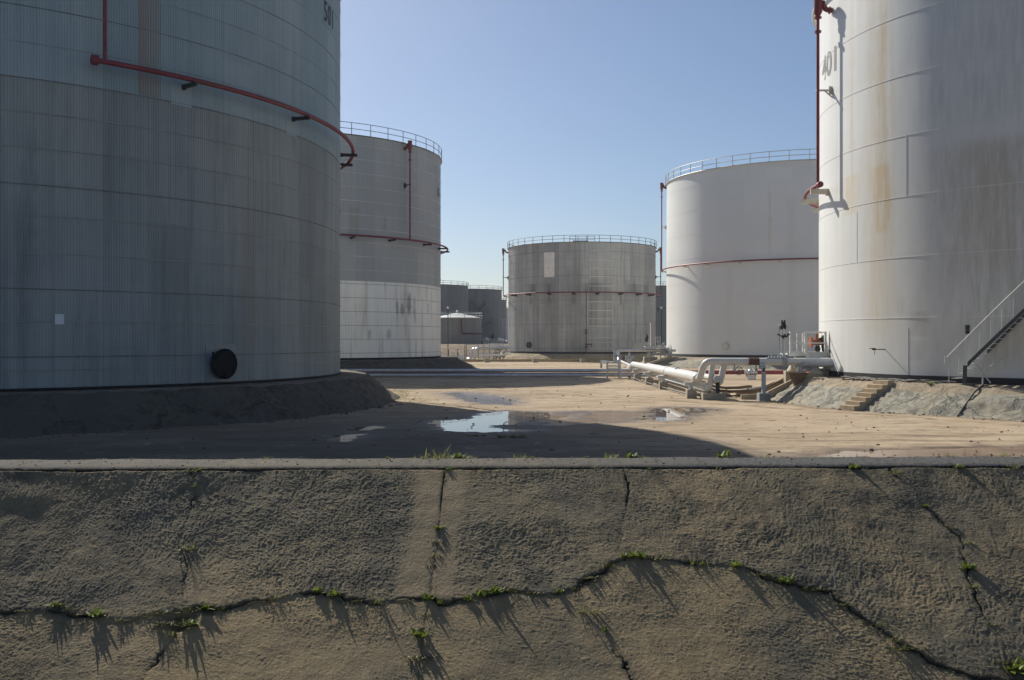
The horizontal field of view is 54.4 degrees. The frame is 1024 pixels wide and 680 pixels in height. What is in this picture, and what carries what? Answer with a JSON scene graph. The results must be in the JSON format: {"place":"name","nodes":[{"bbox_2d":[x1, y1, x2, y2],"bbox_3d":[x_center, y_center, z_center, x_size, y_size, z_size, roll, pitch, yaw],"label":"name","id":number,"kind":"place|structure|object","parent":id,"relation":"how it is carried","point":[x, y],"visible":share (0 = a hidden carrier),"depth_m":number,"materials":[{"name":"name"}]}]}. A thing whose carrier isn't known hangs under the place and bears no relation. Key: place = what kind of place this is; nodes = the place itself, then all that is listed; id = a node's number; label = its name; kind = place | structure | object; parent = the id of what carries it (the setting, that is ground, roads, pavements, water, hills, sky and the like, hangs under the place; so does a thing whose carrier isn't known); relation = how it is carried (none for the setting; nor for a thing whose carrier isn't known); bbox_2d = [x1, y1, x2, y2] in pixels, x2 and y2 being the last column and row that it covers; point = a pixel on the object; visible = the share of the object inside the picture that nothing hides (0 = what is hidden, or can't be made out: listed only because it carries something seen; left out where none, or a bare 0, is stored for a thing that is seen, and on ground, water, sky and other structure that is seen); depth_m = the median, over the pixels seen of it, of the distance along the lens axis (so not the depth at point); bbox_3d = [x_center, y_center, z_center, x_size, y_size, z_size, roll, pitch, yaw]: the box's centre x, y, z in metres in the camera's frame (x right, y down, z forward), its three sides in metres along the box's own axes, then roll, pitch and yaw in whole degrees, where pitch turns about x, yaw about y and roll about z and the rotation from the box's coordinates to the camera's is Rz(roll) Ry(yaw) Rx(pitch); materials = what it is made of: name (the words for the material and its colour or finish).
{"place":"outdoors","nodes":[
{"label":"outdoors","id":0,"kind":"place"},
{"bbox_2d":[441,344,507,357],"bbox_3d":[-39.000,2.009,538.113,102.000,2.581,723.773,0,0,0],"label":"earth bank","id":1,"kind":"structure","parent":0,"point":[453,348],"depth_m":180.90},
{"bbox_2d":[441,280,467,315],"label":"storage tank","id":2,"kind":"object","parent":1,"relation":"on","point":[454,298],"visible":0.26,"depth_m":279.68,"materials":[{"name":"metal"}]},
{"bbox_2d":[441,310,481,343],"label":"storage tank","id":3,"kind":"object","parent":1,"relation":"on","point":[457,327],"visible":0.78,"depth_m":195.41,"materials":[{"name":"white metal"}]},
{"bbox_2d":[468,285,501,342],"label":"storage tank","id":4,"kind":"object","parent":1,"relation":"on","point":[487,303],"visible":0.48,"depth_m":310.93,"materials":[{"name":"metal"}]},
{"bbox_2d":[481,334,507,343],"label":"valve skid","id":5,"kind":"object","parent":1,"relation":"on","point":[499,340],"visible":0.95,"depth_m":195.81,"materials":[{"name":"white metal"}]},
{"bbox_2d":[502,297,506,342],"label":"storage tank","id":6,"kind":"object","parent":1,"relation":"on","point":[504,308],"visible":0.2,"depth_m":360.68,"materials":[{"name":"metal"}]},
{"bbox_2d":[502,319,506,340],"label":"stair tower","id":7,"kind":"structure","parent":1,"relation":"on","point":[504,327],"depth_m":301.35,"materials":[{"name":"metal"}]},
{"bbox_2d":[0,468,1023,679],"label":"embankment","id":8,"kind":"structure","parent":0,"point":[890,547],"depth_m":7.14,"materials":[{"name":"concrete"}]},
{"bbox_2d":[42,600,63,606],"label":"leafy weed","id":9,"kind":"object","parent":8,"relation":"on","point":[54,604],"visible":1,"depth_m":6.92,"materials":[{"name":"green plant"}]},
{"bbox_2d":[86,606,106,617],"bbox_3d":[-2.840,1.869,6.864,0.182,0.078,0.099,0,0,-20],"label":"leafy weed","id":10,"kind":"object","parent":8,"relation":"on","point":[97,612],"visible":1,"depth_m":6.84,"materials":[{"name":"green plant"}]},
{"bbox_2d":[152,617,193,626],"bbox_3d":[-2.282,1.920,6.779,0.360,0.037,0.167,0,0,8],"label":"dry weed","id":11,"kind":"object","parent":8,"relation":"on","point":[177,622],"visible":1,"depth_m":6.77,"materials":[{"name":"plant"}]},
{"bbox_2d":[175,540,196,550],"bbox_3d":[-2.388,1.507,7.344,0.229,0.086,0.153,0,0,-16],"label":"grass tuft","id":12,"kind":"object","parent":8,"relation":"on","point":[186,547],"visible":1,"depth_m":7.34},
{"bbox_2d":[181,619,202,626],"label":"leafy weed","id":13,"kind":"object","parent":8,"relation":"on","point":[195,623],"visible":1,"depth_m":6.77,"materials":[{"name":"green plant"}]},
{"bbox_2d":[196,602,218,610],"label":"leafy weed","id":14,"kind":"object","parent":8,"relation":"on","point":[205,608],"visible":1,"depth_m":6.87,"materials":[{"name":"green plant"}]},
{"bbox_2d":[327,588,340,596],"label":"leafy weed","id":15,"kind":"object","parent":8,"relation":"on","point":[335,593],"visible":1,"depth_m":6.94,"materials":[{"name":"green plant"}]},
{"bbox_2d":[407,627,428,636],"bbox_3d":[-0.623,1.952,6.636,0.171,0.058,0.110,0,0,20],"label":"leafy weed","id":16,"kind":"object","parent":8,"relation":"on","point":[421,633],"visible":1,"depth_m":6.63,"materials":[{"name":"green plant"}]},
{"bbox_2d":[402,654,434,658],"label":"dry weed","id":17,"kind":"object","parent":8,"relation":"on","point":[413,657],"visible":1,"depth_m":6.49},
{"bbox_2d":[472,587,486,596],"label":"leafy weed","id":18,"kind":"object","parent":8,"relation":"on","point":[484,594],"visible":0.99,"depth_m":6.92,"materials":[{"name":"green plant"}]},
{"bbox_2d":[484,585,504,593],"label":"leafy weed","id":19,"kind":"object","parent":8,"relation":"on","point":[495,590],"visible":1,"depth_m":6.94,"materials":[{"name":"green plant"}]},
{"bbox_2d":[628,549,648,558],"bbox_3d":[0.919,1.558,7.252,0.154,0.066,0.131,0,0,-33],"label":"leafy weed","id":20,"kind":"object","parent":8,"relation":"on","point":[640,555],"visible":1,"depth_m":7.24,"materials":[{"name":"green plant"}]},
{"bbox_2d":[729,560,743,567],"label":"leafy weed","id":21,"kind":"object","parent":8,"relation":"on","point":[736,564],"visible":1,"depth_m":7.18,"materials":[{"name":"green plant"}]},
{"bbox_2d":[775,573,797,583],"bbox_3d":[1.941,1.689,7.087,0.213,0.079,0.132,0,0,25],"label":"leafy weed","id":22,"kind":"object","parent":8,"relation":"on","point":[789,579],"visible":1,"depth_m":7.07,"materials":[{"name":"green plant"}]},
{"bbox_2d":[801,585,827,590],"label":"dry weed","id":23,"kind":"object","parent":8,"relation":"on","point":[812,588],"visible":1,"depth_m":7.03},
{"bbox_2d":[848,463,858,468],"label":"leafy weed","id":24,"kind":"object","parent":8,"relation":"on","point":[851,466],"visible":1,"depth_m":8.13,"materials":[{"name":"green plant"}]},
{"bbox_2d":[886,644,925,650],"bbox_3d":[2.616,2.039,6.624,0.280,0.034,0.139,0,0,-8],"label":"dry weed","id":25,"kind":"object","parent":8,"relation":"on","point":[896,647],"visible":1,"depth_m":6.61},
{"bbox_2d":[962,559,980,568],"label":"leafy weed","id":26,"kind":"object","parent":8,"relation":"on","point":[965,565],"visible":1,"depth_m":7.25,"materials":[{"name":"green plant"}]},
{"bbox_2d":[1002,656,1023,674],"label":"leafy weed","id":27,"kind":"object","parent":8,"relation":"on","point":[1017,668],"visible":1,"depth_m":6.47,"materials":[{"name":"green plant"}]},
{"bbox_2d":[0,352,1023,459],"bbox_3d":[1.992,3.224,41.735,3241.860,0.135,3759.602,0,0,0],"label":"ground","id":28,"kind":"structure","parent":0,"point":[738,425],"depth_m":34.90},
{"bbox_2d":[0,370,400,437],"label":"tank berm","id":29,"kind":"structure","parent":28,"relation":"on","point":[43,413],"depth_m":37.50,"materials":[{"name":"soil"}]},
{"bbox_2d":[0,0,356,390],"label":"storage tank","id":30,"kind":"object","parent":29,"relation":"on","point":[170,190],"visible":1,"depth_m":39.39,"materials":[{"name":"metal"}]},
{"bbox_2d":[0,403,403,438],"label":"apron rubble","id":31,"kind":"object","parent":28,"relation":"on","point":[75,435],"visible":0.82,"depth_m":37.60,"materials":[{"name":"stone"}]},
{"bbox_2d":[324,434,365,441],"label":"puddle","id":32,"kind":"object","parent":28,"relation":"on","point":[343,438],"visible":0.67,"depth_m":32.54,"materials":[{"name":"clear liquid"}]},
{"bbox_2d":[346,426,384,429],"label":"puddle","id":33,"kind":"object","parent":28,"relation":"on","point":[368,427],"visible":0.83,"depth_m":36.21,"materials":[{"name":"clear liquid"}]},
{"bbox_2d":[340,356,478,372],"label":"tank berm","id":34,"kind":"structure","parent":28,"relation":"on","point":[442,362],"depth_m":92.71,"materials":[{"name":"soil"}]},
{"bbox_2d":[340,121,449,358],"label":"storage tank","id":35,"kind":"object","parent":34,"relation":"on","point":[391,252],"visible":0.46,"depth_m":93.50,"materials":[{"name":"metal"}]},
{"bbox_2d":[446,344,508,358],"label":"pipe rack","id":36,"kind":"object","parent":28,"relation":"on","point":[496,352],"visible":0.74,"depth_m":149.94,"materials":[{"name":"white metal"}]},
{"bbox_2d":[479,351,510,355],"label":"pipeline","id":37,"kind":"object","parent":36,"relation":"on","point":[497,354],"visible":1,"depth_m":146.90,"materials":[{"name":"white paint"}]},
{"bbox_2d":[440,392,515,404],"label":"puddle","id":38,"kind":"object","parent":28,"relation":"on","point":[483,398],"visible":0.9,"depth_m":54.79,"materials":[{"name":"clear liquid"}]},
{"bbox_2d":[467,347,488,358],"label":"pipeline","id":39,"kind":"object","parent":28,"relation":"on","point":[471,353],"visible":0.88,"depth_m":149.87,"materials":[{"name":"metal"}]},
{"bbox_2d":[426,411,549,431],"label":"puddle","id":40,"kind":"object","parent":28,"relation":"on","point":[483,422],"visible":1,"depth_m":39.33,"materials":[{"name":"clear liquid"}]},
{"bbox_2d":[471,346,509,358],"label":"pipeline","id":41,"kind":"object","parent":28,"relation":"on","point":[491,347],"visible":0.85,"depth_m":149.12,"materials":[{"name":"metal"}]},
{"bbox_2d":[366,373,643,373],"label":"pipeline","id":42,"kind":"object","parent":28,"relation":"on","point":[501,373],"visible":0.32,"depth_m":84.02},
{"bbox_2d":[395,364,620,401],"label":"grass","id":43,"kind":"structure","parent":28,"relation":"on","point":[437,398],"depth_m":59.72,"materials":[{"name":"plant"}]},
{"bbox_2d":[4,377,1017,457],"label":"pebbles","id":44,"kind":"object","parent":28,"relation":"on","point":[328,446],"visible":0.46,"depth_m":33.02,"materials":[{"name":"stone"}]},
{"bbox_2d":[497,434,526,437],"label":"dry weed","id":45,"kind":"object","parent":28,"relation":"on","point":[511,436],"visible":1,"depth_m":32.64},
{"bbox_2d":[369,374,655,376],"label":"pipeline","id":46,"kind":"object","parent":28,"relation":"on","point":[497,375],"visible":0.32,"depth_m":83.59,"materials":[{"name":"metal"}]},
{"bbox_2d":[461,359,636,359],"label":"pipeline","id":47,"kind":"object","parent":28,"relation":"on","point":[541,359],"visible":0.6,"depth_m":143.38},
{"bbox_2d":[463,359,642,361],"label":"boundary wall","id":48,"kind":"structure","parent":28,"relation":"on","point":[639,360],"depth_m":145.82,"materials":[{"name":"beige concrete"}]},
{"bbox_2d":[492,353,657,358],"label":"tank berm","id":49,"kind":"structure","parent":28,"relation":"on","point":[558,356],"depth_m":149.15,"materials":[{"name":"beige concrete"}]},
{"bbox_2d":[441,352,493,357],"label":"yard railing","id":50,"kind":"object","parent":49,"relation":"on","point":[452,354],"visible":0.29,"depth_m":157.97,"materials":[{"name":"metal"}]},
{"bbox_2d":[502,235,660,353],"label":"storage tank","id":51,"kind":"object","parent":49,"relation":"on","point":[580,296],"visible":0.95,"depth_m":151.05,"materials":[{"name":"metal"}]},
{"bbox_2d":[535,412,645,425],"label":"puddle","id":52,"kind":"object","parent":28,"relation":"on","point":[553,419],"visible":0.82,"depth_m":40.87,"materials":[{"name":"liquid"}]},
{"bbox_2d":[600,349,621,377],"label":"crossover stile","id":53,"kind":"object","parent":28,"relation":"on","point":[618,359],"visible":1,"depth_m":82.14,"materials":[{"name":"metal"}]},
{"bbox_2d":[622,353,633,363],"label":"gate valve","id":54,"kind":"object","parent":28,"relation":"on","point":[629,358],"visible":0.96,"depth_m":118.81,"materials":[{"name":"metal"}]},
{"bbox_2d":[632,369,648,380],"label":"pipe support","id":55,"kind":"object","parent":28,"relation":"on","point":[637,375],"visible":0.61,"depth_m":78.88,"materials":[{"name":"concrete"}]},
{"bbox_2d":[644,372,660,384],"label":"pipe support","id":56,"kind":"object","parent":28,"relation":"on","point":[649,379],"visible":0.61,"depth_m":71.68,"materials":[{"name":"concrete"}]},
{"bbox_2d":[643,322,667,363],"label":"valve platform","id":57,"kind":"structure","parent":28,"relation":"on","point":[652,342],"depth_m":120.56,"materials":[{"name":"metal"}]},
{"bbox_2d":[620,349,675,368],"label":"pipeline","id":58,"kind":"object","parent":57,"relation":"attached to","point":[633,350],"visible":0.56,"depth_m":120.84,"materials":[{"name":"metal"}]},
{"bbox_2d":[646,356,671,363],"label":"channel wall","id":59,"kind":"structure","parent":28,"relation":"on","point":[661,359],"depth_m":118.11,"materials":[{"name":"beige concrete"}]},
{"bbox_2d":[656,283,665,345],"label":"storage tank","id":60,"kind":"object","parent":28,"relation":"on","point":[661,301],"visible":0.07,"depth_m":282.96,"materials":[{"name":"metal"}]},
{"bbox_2d":[656,307,665,352],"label":"lamp pole","id":61,"kind":"object","parent":28,"relation":"on","point":[661,308],"visible":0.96,"depth_m":167.93,"materials":[{"name":"black metal"}]},
{"bbox_2d":[657,375,676,389],"bbox_3d":[10.130,2.780,64.900,1.290,1.000,0.619,0,0,0],"label":"pipe support","id":62,"kind":"object","parent":28,"relation":"on","point":[662,383],"visible":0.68,"depth_m":64.78,"materials":[{"name":"concrete"}]},
{"bbox_2d":[626,361,700,382],"bbox_3d":[10.164,2.354,71.082,0.630,1.128,33.903,0,0,0],"label":"pipeline","id":63,"kind":"object","parent":62,"relation":"on","point":[680,374],"visible":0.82,"depth_m":64.42,"materials":[{"name":"white paint"}]},
{"bbox_2d":[340,369,631,371],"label":"pipeline","id":64,"kind":"object","parent":63,"relation":"attached to","point":[490,370],"visible":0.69,"depth_m":84.48,"materials":[{"name":"metal"}]},
{"bbox_2d":[646,408,710,420],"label":"puddle","id":65,"kind":"object","parent":28,"relation":"on","point":[664,414],"visible":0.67,"depth_m":44.23,"materials":[{"name":"clear liquid"}]},
{"bbox_2d":[654,375,703,389],"bbox_3d":[10.850,2.650,67.500,0.230,0.230,27.005,0,0,1],"label":"pipeline","id":66,"kind":"object","parent":28,"relation":"on","point":[682,382],"visible":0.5,"depth_m":62.69,"materials":[{"name":"white paint"}]},
{"bbox_2d":[626,376,740,396],"bbox_3d":[9.966,3.050,68.966,5.032,0.110,29.683,0,0,-11],"label":"conduit","id":67,"kind":"object","parent":28,"relation":"on","point":[676,390],"visible":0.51,"depth_m":61.34,"materials":[{"name":"rubber"}]},
{"bbox_2d":[684,381,706,398],"bbox_3d":[10.070,2.780,54.700,1.210,1.000,0.619,0,0,0],"label":"pipe support","id":68,"kind":"object","parent":28,"relation":"on","point":[690,392],"visible":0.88,"depth_m":54.58,"materials":[{"name":"concrete"}]},
{"bbox_2d":[656,376,760,392],"bbox_3d":[13.952,2.616,68.079,5.319,0.849,23.844,0,0,0],"label":"conduit","id":69,"kind":"object","parent":28,"relation":"on","point":[703,390],"visible":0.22,"depth_m":60.51,"materials":[{"name":"metal"}]},
{"bbox_2d":[700,382,725,399],"bbox_3d":[10.850,2.775,53.700,1.250,0.990,0.900,0,0,0],"label":"pipe support","id":70,"kind":"object","parent":28,"relation":"on","point":[717,394],"visible":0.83,"depth_m":53.25,"materials":[{"name":"concrete"}]},
{"bbox_2d":[703,365,715,391],"bbox_3d":[14.149,1.941,54.059,7.348,1.790,1.042,0,0,-1],"label":"pipe riser","id":71,"kind":"object","parent":70,"relation":"on","point":[708,387],"visible":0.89,"depth_m":53.54,"materials":[{"name":"white paint"}]},
{"bbox_2d":[647,363,720,381],"bbox_3d":[11.024,2.070,67.482,0.591,0.504,29.039,0,0,1],"label":"pipeline","id":72,"kind":"object","parent":71,"relation":"attached to","point":[716,378],"visible":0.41,"depth_m":55.73,"materials":[{"name":"white paint"}]},
{"bbox_2d":[640,355,812,369],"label":"tank berm","id":73,"kind":"structure","parent":28,"relation":"on","point":[683,362],"depth_m":114.21,"materials":[{"name":"grey concrete"}]},
{"bbox_2d":[660,149,818,357],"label":"storage tank","id":74,"kind":"object","parent":73,"relation":"on","point":[742,261],"visible":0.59,"depth_m":112.85,"materials":[{"name":"metal"}]},
{"bbox_2d":[701,377,782,396],"bbox_3d":[13.202,2.668,56.301,4.873,1.263,2.579,0,0,9],"label":"cable tray","id":75,"kind":"object","parent":28,"relation":"on","point":[747,391],"visible":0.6,"depth_m":55.38,"materials":[{"name":"metal"}]},
{"bbox_2d":[736,365,756,379],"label":"gate valve","id":76,"kind":"object","parent":28,"relation":"on","point":[750,374],"visible":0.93,"depth_m":80.30,"materials":[{"name":"metal"}]},
{"bbox_2d":[689,370,810,373],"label":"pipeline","id":77,"kind":"object","parent":28,"relation":"on","point":[758,372],"depth_m":81.36,"materials":[{"name":"red paint"}]},
{"bbox_2d":[756,364,770,400],"bbox_3d":[13.300,2.275,52.720,0.619,1.970,0.859,0,0,0],"label":"pipe support","id":78,"kind":"object","parent":28,"relation":"on","point":[763,395],"visible":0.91,"depth_m":52.51,"materials":[{"name":"blue paint"}]},
{"bbox_2d":[763,400,1023,421],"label":"apron rubble","id":79,"kind":"object","parent":28,"relation":"on","point":[784,402],"visible":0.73,"depth_m":43.39,"materials":[{"name":"stone"}]},
{"bbox_2d":[771,376,1023,419],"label":"tank berm","id":80,"kind":"structure","parent":28,"relation":"on","point":[1002,402],"depth_m":43.76,"materials":[{"name":"gravel"}]},
{"bbox_2d":[735,370,805,394],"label":"channel wall","id":81,"kind":"structure","parent":80,"relation":"on","point":[776,385],"depth_m":55.91,"materials":[{"name":"beige concrete"}]},
{"bbox_2d":[741,372,809,399],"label":"channel wall","id":82,"kind":"structure","parent":80,"relation":"on","point":[779,388],"depth_m":53.81,"materials":[{"name":"beige concrete"}]},
{"bbox_2d":[783,371,795,382],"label":"concrete plinth","id":83,"kind":"structure","parent":80,"relation":"on","point":[786,377],"depth_m":55.03,"materials":[{"name":"concrete"}]},
{"bbox_2d":[789,372,806,385],"bbox_3d":[15.295,2.232,53.200,1.000,0.971,1.000,0,0,0],"label":"drain funnel","id":84,"kind":"object","parent":80,"relation":"on","point":[796,378],"visible":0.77,"depth_m":52.88,"materials":[{"name":"brown concrete"}]},
{"bbox_2d":[806,373,822,377],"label":"concrete plinth","id":85,"kind":"structure","parent":80,"relation":"on","point":[814,375],"depth_m":52.92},
{"bbox_2d":[780,331,828,372],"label":"valve platform","id":86,"kind":"structure","parent":85,"relation":"on","point":[809,354],"depth_m":53.77,"materials":[{"name":"white metal"}]},
{"bbox_2d":[808,333,823,351],"bbox_3d":[16.751,0.168,54.600,0.825,1.094,0.620,0,0,0],"label":"orange valve","id":87,"kind":"object","parent":86,"relation":"on","point":[817,346],"visible":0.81,"depth_m":54.48,"materials":[{"name":"paint"}]},
{"bbox_2d":[820,368,828,375],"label":"concrete plinth","id":88,"kind":"structure","parent":80,"relation":"on","point":[825,371],"depth_m":53.40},
{"bbox_2d":[841,378,872,380],"bbox_3d":[16.852,1.931,48.666,0.562,0.118,2.047,0,0,-20],"label":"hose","id":89,"kind":"object","parent":80,"relation":"on","point":[856,379],"visible":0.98,"depth_m":48.52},
{"bbox_2d":[840,380,893,410],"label":"concrete steps","id":90,"kind":"structure","parent":80,"relation":"on","point":[860,401],"depth_m":45.77,"materials":[{"name":"concrete"}]},
{"bbox_2d":[827,376,956,383],"bbox_3d":[17.946,1.900,47.791,1.322,0.180,7.963,0,0,-23],"label":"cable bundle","id":91,"kind":"object","parent":80,"relation":"on","point":[914,380],"visible":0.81,"depth_m":46.18,"materials":[{"name":"rubber"}]},
{"bbox_2d":[801,0,1023,384],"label":"storage tank","id":92,"kind":"object","parent":80,"relation":"on","point":[918,204],"visible":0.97,"depth_m":46.31,"materials":[{"name":"metal"}]},
{"bbox_2d":[713,365,728,384],"bbox_3d":[14.443,1.755,54.273,6.725,1.448,1.468,0,0,0],"label":"pipe riser","id":93,"kind":"object","parent":92,"relation":"attached to","point":[722,371],"visible":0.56,"depth_m":53.67,"materials":[{"name":"white paint"}]},
{"bbox_2d":[695,356,832,381],"bbox_3d":[14.118,1.558,53.423,8.765,1.457,1.529,0,0,11],"label":"horizontal pipe","id":94,"kind":"object","parent":92,"relation":"attached to","point":[768,360],"visible":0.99,"depth_m":53.12,"materials":[{"name":"metal"}]},
{"bbox_2d":[777,320,789,356],"bbox_3d":[14.541,-0.092,53.373,0.691,1.970,0.295,0,0,0],"label":"instrument frame","id":95,"kind":"object","parent":94,"relation":"on","point":[782,325],"visible":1,"depth_m":53.35,"materials":[{"name":"metal"}]},
{"bbox_2d":[797,361,833,372],"bbox_3d":[16.417,1.617,53.100,2.374,0.990,0.500,0,0,0],"label":"drain pipe","id":96,"kind":"object","parent":92,"relation":"attached to","point":[802,364],"visible":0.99,"depth_m":52.89,"materials":[{"name":"metal"}]},
{"bbox_2d":[944,281,1023,385],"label":"tank stairway","id":97,"kind":"object","parent":92,"relation":"attached to","point":[992,340],"visible":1,"depth_m":42.93,"materials":[{"name":"paint"}]},
{"bbox_2d":[957,384,983,416],"bbox_3d":[19.446,2.543,42.197,2.339,1.312,0.070,0,0,-39],"label":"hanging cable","id":98,"kind":"object","parent":97,"relation":"hanging from","point":[973,393],"visible":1,"depth_m":42.11,"materials":[{"name":"rubber"}]},
{"bbox_2d":[811,447,1023,456],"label":"puddle","id":99,"kind":"object","parent":28,"relation":"on","point":[982,451],"visible":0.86,"depth_m":28.49,"materials":[{"name":"liquid"}]},
{"bbox_2d":[340,0,815,307],"label":"sky","id":100,"kind":"structure","parent":0,"point":[547,118],"materials":[{"name":"blue"}]},
{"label":"embankment back","id":101,"kind":"structure","parent":0,"visible":0},
{"bbox_2d":[0,456,1023,472],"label":"kerb","id":102,"kind":"structure","parent":101,"relation":"on","point":[283,464],"depth_m":8.20,"materials":[{"name":"concrete"}]},
{"bbox_2d":[424,446,457,458],"bbox_3d":[-0.630,0.965,8.609,0.383,0.126,0.270,0,0,-9],"label":"grass tuft","id":103,"kind":"object","parent":102,"relation":"on","point":[433,456],"visible":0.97,"depth_m":8.62,"materials":[{"name":"plant"}]},
{"bbox_2d":[8,454,1023,466],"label":"kerb grit","id":104,"kind":"object","parent":102,"relation":"on","point":[525,459],"visible":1,"depth_m":8.53,"materials":[{"name":"gravel"}]},
{"bbox_2d":[626,452,636,457],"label":"leafy weed","id":105,"kind":"object","parent":102,"relation":"on","point":[628,455],"visible":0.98,"depth_m":8.66,"materials":[{"name":"green plant"}]},
{"bbox_2d":[716,448,732,457],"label":"leafy weed","id":106,"kind":"object","parent":102,"relation":"on","point":[722,455],"visible":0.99,"depth_m":8.69,"materials":[{"name":"green plant"}]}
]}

